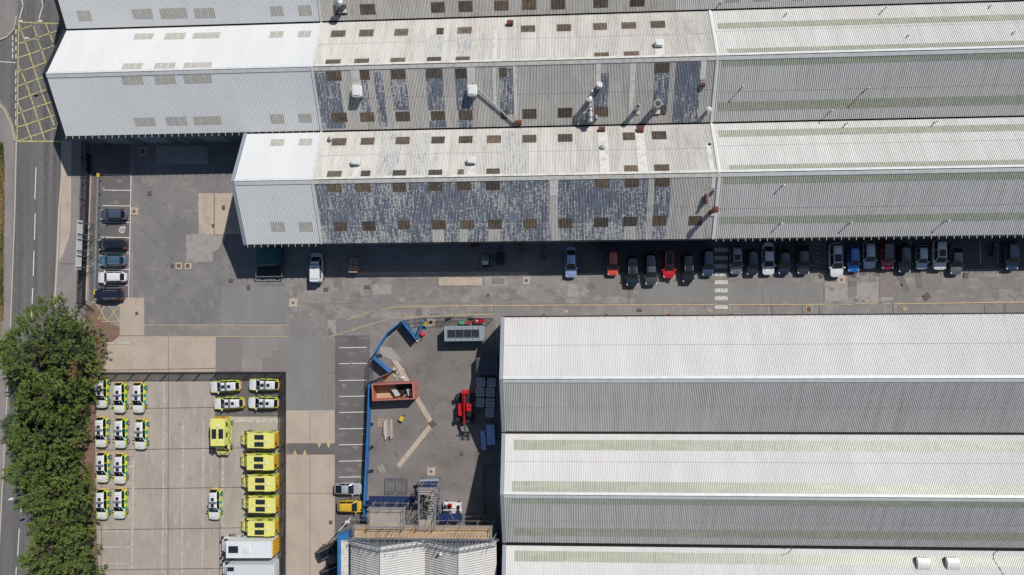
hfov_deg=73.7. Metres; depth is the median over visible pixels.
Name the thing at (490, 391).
moulded block
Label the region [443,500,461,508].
scissor lift
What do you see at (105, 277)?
parked car
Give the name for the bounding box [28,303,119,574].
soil
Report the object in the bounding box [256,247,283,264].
green container
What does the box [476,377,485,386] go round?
moulded block
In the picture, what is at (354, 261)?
wrapped stack
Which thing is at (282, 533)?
palisade fence
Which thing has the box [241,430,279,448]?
ambulance van
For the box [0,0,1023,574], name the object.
ground
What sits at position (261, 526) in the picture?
ambulance van
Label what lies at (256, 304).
cool tarmac
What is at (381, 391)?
open-top waste skip
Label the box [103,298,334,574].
concrete lane
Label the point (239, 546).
white lorry
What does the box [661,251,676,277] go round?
parked car
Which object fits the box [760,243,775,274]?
parked car
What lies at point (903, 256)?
parked car
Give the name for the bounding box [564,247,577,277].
parked car
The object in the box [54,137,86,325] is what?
pavement
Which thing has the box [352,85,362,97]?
roof cowl
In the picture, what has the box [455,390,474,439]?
telehandler
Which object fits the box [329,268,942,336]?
dark patch
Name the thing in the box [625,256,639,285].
parked car
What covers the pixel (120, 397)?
ambulance car
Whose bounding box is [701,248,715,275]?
parked car
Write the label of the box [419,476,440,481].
roll cover
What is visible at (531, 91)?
warehouse hall
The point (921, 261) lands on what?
parked car
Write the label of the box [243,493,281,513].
ambulance van
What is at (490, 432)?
blue chest
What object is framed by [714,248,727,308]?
zebra crossing
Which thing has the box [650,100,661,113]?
flue
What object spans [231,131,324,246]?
warehouse hall
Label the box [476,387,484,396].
moulded block
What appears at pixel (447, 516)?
sheeting
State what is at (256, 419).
faded line
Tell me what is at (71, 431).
broadleaf tree
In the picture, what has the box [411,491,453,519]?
raking props
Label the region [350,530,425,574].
gabled workshop
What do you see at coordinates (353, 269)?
wrapped stack
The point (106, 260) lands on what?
parked car
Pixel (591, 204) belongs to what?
warehouse hall
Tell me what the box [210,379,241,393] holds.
ambulance car
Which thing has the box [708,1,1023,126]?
warehouse hall
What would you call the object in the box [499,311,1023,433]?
warehouse hall
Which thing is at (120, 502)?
ambulance car
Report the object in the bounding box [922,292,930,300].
manhole cover
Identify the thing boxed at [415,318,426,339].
boarded gate
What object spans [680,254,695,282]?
parked car
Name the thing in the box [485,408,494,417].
moulded block
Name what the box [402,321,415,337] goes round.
boarded gate
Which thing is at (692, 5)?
warehouse hall
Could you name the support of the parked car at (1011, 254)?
on the bay tarmac at (111, 163)
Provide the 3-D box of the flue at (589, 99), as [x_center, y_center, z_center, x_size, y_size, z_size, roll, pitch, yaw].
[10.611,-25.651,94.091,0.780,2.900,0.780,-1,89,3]
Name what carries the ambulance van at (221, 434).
on the concrete yard at (189, 390)
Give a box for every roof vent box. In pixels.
[915,557,930,569]
[944,557,960,569]
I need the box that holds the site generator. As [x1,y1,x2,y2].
[474,318,483,322]
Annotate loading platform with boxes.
[366,495,412,530]
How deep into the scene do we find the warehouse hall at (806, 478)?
92.29 m
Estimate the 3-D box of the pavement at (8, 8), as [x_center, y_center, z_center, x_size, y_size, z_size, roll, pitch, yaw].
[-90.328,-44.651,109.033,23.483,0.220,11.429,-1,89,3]
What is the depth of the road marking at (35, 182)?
107.96 m
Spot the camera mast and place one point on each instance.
(346, 522)
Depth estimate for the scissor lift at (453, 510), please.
102.03 m
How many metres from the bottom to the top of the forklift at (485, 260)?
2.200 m
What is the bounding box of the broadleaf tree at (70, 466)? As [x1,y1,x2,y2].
[0,442,87,497]
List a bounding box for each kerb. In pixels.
[0,16,63,535]
[85,173,91,300]
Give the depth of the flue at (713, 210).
90.52 m
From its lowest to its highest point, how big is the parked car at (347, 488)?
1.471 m
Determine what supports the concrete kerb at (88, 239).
on the ground at (414, 258)
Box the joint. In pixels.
[96,193,1005,574]
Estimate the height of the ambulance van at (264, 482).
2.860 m
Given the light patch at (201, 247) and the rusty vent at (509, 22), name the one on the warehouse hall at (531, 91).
the rusty vent at (509, 22)
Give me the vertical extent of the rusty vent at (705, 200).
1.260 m
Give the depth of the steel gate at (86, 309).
105.46 m
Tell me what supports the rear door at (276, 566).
in the white lorry at (250, 566)
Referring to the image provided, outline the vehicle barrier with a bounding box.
[93,173,100,293]
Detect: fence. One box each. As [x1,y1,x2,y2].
[75,140,89,303]
[94,371,285,373]
[280,372,285,574]
[400,317,492,320]
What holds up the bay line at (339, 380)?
on the bay tarmac at (111, 163)
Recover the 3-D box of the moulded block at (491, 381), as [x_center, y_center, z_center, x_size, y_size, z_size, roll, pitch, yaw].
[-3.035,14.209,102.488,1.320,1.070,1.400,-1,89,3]
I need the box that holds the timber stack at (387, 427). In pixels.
[383,417,392,438]
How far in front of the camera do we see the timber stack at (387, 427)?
103.30 m
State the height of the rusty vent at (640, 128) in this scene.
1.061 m
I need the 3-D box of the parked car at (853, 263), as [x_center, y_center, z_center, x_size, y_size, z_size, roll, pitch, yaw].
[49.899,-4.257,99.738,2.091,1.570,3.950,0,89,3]
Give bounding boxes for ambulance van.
[210,416,232,454]
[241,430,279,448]
[241,451,279,470]
[242,472,280,491]
[242,515,280,536]
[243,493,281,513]
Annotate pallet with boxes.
[377,419,383,426]
[377,464,385,474]
[382,372,390,380]
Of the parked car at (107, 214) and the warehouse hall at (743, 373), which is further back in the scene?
the parked car at (107, 214)
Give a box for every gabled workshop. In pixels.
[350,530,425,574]
[425,528,498,574]
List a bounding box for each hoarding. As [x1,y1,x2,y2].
[363,383,371,528]
[364,501,411,506]
[372,321,401,355]
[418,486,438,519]
[440,517,462,522]
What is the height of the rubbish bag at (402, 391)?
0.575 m
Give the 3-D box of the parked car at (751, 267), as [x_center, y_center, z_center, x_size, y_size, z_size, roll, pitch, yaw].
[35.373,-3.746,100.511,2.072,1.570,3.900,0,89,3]
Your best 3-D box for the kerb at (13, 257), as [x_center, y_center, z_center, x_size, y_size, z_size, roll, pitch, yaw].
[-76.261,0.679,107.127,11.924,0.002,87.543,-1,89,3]
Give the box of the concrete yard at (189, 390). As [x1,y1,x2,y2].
[95,374,283,574]
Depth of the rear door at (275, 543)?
101.87 m
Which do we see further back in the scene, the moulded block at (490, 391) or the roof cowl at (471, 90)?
the moulded block at (490, 391)
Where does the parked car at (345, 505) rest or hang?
on the bay tarmac at (111, 163)
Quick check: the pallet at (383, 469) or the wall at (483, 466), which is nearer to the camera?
the wall at (483, 466)
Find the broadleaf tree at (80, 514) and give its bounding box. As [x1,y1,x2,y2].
[25,495,99,544]
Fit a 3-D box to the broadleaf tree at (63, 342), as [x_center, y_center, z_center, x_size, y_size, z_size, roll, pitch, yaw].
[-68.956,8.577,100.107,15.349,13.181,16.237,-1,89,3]
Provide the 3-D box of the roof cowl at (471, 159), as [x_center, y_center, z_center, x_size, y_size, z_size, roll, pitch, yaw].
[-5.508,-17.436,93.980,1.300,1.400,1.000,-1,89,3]
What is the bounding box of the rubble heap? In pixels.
[392,367,404,379]
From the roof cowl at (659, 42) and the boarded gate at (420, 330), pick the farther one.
the boarded gate at (420, 330)
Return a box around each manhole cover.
[428,420,436,427]
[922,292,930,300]
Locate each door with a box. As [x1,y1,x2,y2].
[272,536,278,556]
[273,559,279,574]
[414,381,417,390]
[414,389,417,398]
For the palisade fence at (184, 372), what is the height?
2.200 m
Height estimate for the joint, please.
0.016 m
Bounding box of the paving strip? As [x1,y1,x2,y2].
[59,141,70,260]
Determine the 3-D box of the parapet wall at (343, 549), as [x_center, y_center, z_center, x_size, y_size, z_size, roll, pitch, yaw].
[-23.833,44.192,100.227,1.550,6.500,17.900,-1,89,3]
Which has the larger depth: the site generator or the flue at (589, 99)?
the site generator
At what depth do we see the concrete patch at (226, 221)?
104.83 m
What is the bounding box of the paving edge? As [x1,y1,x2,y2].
[62,141,71,256]
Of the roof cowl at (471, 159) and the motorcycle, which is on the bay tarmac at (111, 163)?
the motorcycle
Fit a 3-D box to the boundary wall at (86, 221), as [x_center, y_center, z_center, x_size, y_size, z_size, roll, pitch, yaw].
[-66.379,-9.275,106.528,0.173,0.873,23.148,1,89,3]
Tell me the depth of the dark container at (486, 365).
101.21 m
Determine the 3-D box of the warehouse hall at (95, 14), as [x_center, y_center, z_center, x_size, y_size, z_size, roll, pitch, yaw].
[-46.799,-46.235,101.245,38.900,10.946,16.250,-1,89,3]
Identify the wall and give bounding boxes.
[81,154,90,301]
[337,525,357,574]
[482,465,498,521]
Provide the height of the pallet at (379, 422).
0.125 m
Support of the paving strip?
on the pavement at (67, 278)
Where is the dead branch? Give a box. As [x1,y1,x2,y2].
[69,359,78,380]
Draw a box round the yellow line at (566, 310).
[92,239,1023,336]
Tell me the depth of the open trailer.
104.62 m
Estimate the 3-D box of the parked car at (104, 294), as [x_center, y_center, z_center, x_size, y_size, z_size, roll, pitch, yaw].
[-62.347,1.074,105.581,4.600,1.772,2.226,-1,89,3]
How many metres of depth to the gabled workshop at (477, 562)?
95.53 m
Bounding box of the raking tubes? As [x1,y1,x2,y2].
[347,532,498,556]
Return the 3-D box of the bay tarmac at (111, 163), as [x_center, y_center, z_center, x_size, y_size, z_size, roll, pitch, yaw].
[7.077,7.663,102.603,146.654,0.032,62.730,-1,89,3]
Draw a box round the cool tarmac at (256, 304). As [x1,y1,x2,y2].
[221,282,822,409]
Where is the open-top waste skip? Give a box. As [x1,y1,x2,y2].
[371,380,417,400]
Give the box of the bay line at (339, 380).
[101,174,980,493]
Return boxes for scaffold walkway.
[351,512,495,542]
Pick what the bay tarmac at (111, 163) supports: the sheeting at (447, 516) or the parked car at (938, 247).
the parked car at (938, 247)
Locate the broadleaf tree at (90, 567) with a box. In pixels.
[24,548,107,574]
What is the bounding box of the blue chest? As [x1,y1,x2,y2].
[486,424,495,444]
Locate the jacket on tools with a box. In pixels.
[416,331,424,341]
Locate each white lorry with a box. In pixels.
[221,534,281,557]
[221,558,281,574]
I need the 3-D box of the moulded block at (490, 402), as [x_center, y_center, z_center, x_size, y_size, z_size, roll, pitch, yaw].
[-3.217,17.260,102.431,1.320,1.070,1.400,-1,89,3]
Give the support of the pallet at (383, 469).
on the work yard at (437, 367)
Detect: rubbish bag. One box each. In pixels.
[397,387,406,395]
[403,383,410,389]
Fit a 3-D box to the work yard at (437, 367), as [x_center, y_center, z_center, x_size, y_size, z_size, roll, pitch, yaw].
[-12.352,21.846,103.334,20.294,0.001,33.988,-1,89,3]
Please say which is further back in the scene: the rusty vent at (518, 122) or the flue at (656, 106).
the rusty vent at (518, 122)
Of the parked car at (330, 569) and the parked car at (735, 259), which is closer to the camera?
the parked car at (735, 259)
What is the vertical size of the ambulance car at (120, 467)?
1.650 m
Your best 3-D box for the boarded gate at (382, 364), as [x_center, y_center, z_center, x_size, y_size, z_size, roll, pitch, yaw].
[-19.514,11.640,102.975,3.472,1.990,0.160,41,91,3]
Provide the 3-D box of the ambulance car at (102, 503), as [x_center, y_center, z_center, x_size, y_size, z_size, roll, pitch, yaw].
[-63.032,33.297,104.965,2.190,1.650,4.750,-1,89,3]
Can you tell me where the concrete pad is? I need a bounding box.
[425,317,435,326]
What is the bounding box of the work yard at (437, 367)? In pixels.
[366,319,497,527]
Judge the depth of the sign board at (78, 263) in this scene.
103.91 m
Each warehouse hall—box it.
[42,22,322,144]
[54,0,322,29]
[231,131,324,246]
[313,10,715,131]
[313,123,717,244]
[320,0,674,21]
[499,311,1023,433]
[500,432,1023,548]
[502,543,1023,574]
[674,0,1023,11]
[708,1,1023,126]
[710,116,1023,240]
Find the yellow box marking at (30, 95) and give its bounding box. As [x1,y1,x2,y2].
[0,21,60,141]
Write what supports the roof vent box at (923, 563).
on the warehouse hall at (564, 559)
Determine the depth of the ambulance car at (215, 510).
103.76 m
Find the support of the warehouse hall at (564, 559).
on the ground at (414, 258)
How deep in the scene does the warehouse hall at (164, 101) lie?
97.58 m
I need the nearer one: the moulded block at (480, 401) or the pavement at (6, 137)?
the moulded block at (480, 401)
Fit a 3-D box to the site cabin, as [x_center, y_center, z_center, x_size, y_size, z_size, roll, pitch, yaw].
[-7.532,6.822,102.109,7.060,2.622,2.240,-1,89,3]
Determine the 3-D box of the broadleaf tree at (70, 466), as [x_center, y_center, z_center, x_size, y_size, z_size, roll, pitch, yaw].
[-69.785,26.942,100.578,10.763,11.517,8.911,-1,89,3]
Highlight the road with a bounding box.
[0,0,61,574]
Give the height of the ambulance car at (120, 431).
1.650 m
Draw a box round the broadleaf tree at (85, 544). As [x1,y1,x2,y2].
[15,522,102,574]
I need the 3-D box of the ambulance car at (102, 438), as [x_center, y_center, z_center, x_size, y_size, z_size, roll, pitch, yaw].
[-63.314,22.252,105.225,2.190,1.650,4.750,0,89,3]
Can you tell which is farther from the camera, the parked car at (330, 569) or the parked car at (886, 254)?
the parked car at (330, 569)
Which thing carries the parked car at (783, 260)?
on the bay tarmac at (111, 163)
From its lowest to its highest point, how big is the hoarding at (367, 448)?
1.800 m
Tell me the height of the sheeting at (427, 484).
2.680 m
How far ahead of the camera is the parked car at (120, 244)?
105.30 m
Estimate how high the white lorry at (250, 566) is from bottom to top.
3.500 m
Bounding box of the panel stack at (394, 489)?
[385,478,407,493]
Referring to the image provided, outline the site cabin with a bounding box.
[439,326,485,340]
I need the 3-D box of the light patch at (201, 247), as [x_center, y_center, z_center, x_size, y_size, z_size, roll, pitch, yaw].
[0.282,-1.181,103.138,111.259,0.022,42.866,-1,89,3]
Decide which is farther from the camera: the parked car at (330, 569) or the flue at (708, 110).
the parked car at (330, 569)
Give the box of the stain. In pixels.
[101,179,1011,479]
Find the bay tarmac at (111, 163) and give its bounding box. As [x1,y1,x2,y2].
[89,143,1023,539]
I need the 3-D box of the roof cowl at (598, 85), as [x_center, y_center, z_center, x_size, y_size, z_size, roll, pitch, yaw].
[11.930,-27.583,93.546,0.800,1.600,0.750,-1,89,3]
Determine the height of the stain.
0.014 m
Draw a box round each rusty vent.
[507,20,512,25]
[515,120,521,124]
[638,125,643,132]
[703,194,707,203]
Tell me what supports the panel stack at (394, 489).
on the work yard at (437, 367)
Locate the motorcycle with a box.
[989,243,998,255]
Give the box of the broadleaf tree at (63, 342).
[0,291,111,398]
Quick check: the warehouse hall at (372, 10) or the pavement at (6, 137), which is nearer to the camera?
the warehouse hall at (372, 10)
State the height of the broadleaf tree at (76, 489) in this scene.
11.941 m
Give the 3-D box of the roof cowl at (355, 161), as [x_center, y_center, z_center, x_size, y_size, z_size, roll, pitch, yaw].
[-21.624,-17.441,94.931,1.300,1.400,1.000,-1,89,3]
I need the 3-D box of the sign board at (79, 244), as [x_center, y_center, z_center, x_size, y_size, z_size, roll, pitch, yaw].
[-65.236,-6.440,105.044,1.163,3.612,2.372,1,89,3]
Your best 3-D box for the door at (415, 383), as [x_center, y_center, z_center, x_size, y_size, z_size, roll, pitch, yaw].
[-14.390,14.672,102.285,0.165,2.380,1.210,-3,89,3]
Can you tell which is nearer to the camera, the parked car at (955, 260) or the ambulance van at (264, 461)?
the parked car at (955, 260)
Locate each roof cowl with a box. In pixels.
[351,158,360,164]
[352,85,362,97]
[467,84,476,96]
[467,156,476,163]
[596,82,601,89]
[655,39,663,46]
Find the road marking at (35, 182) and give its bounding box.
[0,0,42,574]
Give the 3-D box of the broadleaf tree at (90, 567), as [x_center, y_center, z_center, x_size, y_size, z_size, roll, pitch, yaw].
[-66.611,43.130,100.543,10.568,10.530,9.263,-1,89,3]
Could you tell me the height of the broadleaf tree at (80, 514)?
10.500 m
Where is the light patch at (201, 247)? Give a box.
[157,146,892,417]
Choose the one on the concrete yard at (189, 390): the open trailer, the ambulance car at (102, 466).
the ambulance car at (102, 466)
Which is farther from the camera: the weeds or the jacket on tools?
the weeds
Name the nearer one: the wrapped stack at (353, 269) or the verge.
the wrapped stack at (353, 269)
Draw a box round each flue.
[334,0,346,13]
[586,96,591,105]
[632,104,639,113]
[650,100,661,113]
[705,107,710,113]
[707,206,718,215]
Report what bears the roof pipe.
attached to the warehouse hall at (531, 91)
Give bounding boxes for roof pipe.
[472,83,513,123]
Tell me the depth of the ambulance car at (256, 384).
103.66 m
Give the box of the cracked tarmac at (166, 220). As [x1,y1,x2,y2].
[133,142,286,323]
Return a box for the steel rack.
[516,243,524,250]
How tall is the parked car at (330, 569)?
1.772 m
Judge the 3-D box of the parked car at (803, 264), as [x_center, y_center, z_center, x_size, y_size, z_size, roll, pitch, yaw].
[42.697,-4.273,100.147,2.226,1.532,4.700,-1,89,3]
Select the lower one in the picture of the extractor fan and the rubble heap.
the rubble heap
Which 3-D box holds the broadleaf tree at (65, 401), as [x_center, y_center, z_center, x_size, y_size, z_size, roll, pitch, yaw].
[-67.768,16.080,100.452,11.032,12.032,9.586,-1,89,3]
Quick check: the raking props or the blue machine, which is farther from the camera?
the blue machine
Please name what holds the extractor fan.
on the warehouse hall at (531, 91)
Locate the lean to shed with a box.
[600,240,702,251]
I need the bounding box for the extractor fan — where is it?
[582,107,597,123]
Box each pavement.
[0,0,16,37]
[0,106,14,506]
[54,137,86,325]
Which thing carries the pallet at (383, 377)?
on the work yard at (437, 367)
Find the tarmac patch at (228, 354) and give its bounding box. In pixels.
[216,263,1023,408]
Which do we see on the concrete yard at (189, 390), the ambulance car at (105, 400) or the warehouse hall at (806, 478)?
the ambulance car at (105, 400)
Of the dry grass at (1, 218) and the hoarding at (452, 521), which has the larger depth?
the dry grass at (1, 218)
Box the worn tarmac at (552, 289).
[287,277,1023,317]
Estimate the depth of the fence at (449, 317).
101.40 m
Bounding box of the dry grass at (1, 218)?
[0,142,3,319]
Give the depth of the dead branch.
96.56 m
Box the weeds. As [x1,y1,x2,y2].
[84,462,93,560]
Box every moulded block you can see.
[475,397,484,407]
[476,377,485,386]
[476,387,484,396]
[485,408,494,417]
[486,387,494,396]
[486,397,494,407]
[487,377,495,386]
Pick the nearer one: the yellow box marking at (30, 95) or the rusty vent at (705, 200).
the rusty vent at (705, 200)
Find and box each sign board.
[75,253,97,269]
[76,237,93,252]
[77,220,95,236]
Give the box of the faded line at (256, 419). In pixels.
[102,340,282,572]
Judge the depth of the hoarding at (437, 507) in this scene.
101.47 m
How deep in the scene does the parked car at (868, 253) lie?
99.40 m
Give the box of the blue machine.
[480,430,486,449]
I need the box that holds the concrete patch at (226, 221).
[131,145,845,475]
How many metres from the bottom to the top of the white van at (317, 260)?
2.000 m
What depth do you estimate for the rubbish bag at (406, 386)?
103.01 m
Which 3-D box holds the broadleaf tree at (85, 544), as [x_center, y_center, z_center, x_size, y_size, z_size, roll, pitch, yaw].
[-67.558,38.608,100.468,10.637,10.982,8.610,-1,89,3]
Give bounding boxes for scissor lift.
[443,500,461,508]
[443,508,461,512]
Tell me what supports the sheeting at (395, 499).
on the work yard at (437, 367)
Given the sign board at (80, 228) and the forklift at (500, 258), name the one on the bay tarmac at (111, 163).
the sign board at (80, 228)
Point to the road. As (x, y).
(42, 160)
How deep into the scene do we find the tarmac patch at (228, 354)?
104.23 m
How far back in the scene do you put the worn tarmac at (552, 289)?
103.31 m
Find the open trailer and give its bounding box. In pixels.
[256,266,283,277]
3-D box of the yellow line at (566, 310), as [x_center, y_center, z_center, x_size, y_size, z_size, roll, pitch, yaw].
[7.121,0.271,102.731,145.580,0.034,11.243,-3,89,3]
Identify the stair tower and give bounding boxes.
[416,477,441,530]
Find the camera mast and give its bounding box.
[333,517,350,532]
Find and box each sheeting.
[369,492,416,502]
[422,478,436,488]
[439,510,462,521]
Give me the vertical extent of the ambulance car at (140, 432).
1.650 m
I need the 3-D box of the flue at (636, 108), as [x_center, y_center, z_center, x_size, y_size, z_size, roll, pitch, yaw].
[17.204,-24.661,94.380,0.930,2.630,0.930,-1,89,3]
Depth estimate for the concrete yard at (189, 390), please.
105.32 m
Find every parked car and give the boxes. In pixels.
[95,287,124,301]
[98,270,127,283]
[99,237,127,251]
[100,253,126,266]
[101,207,127,220]
[316,539,337,560]
[321,562,337,574]
[334,481,361,496]
[337,499,362,513]
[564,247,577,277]
[606,251,619,275]
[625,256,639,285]
[643,253,658,284]
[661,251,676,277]
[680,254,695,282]
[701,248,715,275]
[728,244,743,273]
[745,249,759,274]
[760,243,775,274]
[776,245,791,274]
[794,242,811,274]
[826,243,844,276]
[845,245,861,271]
[860,240,877,268]
[877,241,895,268]
[895,243,912,272]
[913,245,929,268]
[929,239,948,269]
[947,245,964,274]
[1001,240,1020,269]
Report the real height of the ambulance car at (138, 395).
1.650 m
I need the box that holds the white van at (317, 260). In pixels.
[309,253,324,282]
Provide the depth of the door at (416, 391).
101.90 m
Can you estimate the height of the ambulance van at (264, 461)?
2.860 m
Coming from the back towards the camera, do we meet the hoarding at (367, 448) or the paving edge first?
the paving edge
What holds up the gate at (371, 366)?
attached to the boarded gate
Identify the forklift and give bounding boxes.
[482,248,489,267]
[496,245,504,264]
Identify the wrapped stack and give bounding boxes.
[348,266,359,272]
[349,258,360,265]
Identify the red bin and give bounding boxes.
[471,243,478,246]
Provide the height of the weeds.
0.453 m
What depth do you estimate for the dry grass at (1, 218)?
107.47 m
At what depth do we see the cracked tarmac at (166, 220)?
106.12 m
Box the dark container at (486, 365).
[476,357,497,374]
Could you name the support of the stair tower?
on the work yard at (437, 367)
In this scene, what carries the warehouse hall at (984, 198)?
on the ground at (414, 258)
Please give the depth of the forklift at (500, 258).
102.20 m
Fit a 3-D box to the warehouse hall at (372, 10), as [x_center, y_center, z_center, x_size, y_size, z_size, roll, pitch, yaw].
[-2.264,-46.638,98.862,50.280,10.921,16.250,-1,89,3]
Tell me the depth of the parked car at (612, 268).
101.26 m
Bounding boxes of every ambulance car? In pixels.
[93,377,110,407]
[93,416,110,446]
[94,451,111,482]
[94,488,111,518]
[111,487,128,518]
[112,382,128,412]
[112,417,129,447]
[112,452,128,483]
[130,382,147,412]
[132,418,149,448]
[206,488,222,519]
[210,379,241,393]
[214,396,245,410]
[248,395,279,409]
[249,377,280,391]
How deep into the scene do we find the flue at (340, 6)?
96.63 m
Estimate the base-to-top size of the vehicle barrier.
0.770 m
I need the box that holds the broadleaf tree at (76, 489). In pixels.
[11,472,96,517]
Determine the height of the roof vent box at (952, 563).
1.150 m
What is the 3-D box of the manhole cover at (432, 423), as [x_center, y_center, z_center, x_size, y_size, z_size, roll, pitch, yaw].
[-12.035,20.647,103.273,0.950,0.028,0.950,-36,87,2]
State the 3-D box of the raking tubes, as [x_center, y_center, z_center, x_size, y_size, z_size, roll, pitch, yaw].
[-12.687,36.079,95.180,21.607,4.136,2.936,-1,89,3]
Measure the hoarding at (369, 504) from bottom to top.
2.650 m
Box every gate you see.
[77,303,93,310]
[369,359,372,381]
[373,357,391,372]
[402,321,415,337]
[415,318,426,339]
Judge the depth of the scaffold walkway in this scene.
96.87 m
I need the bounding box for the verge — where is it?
[0,141,4,333]

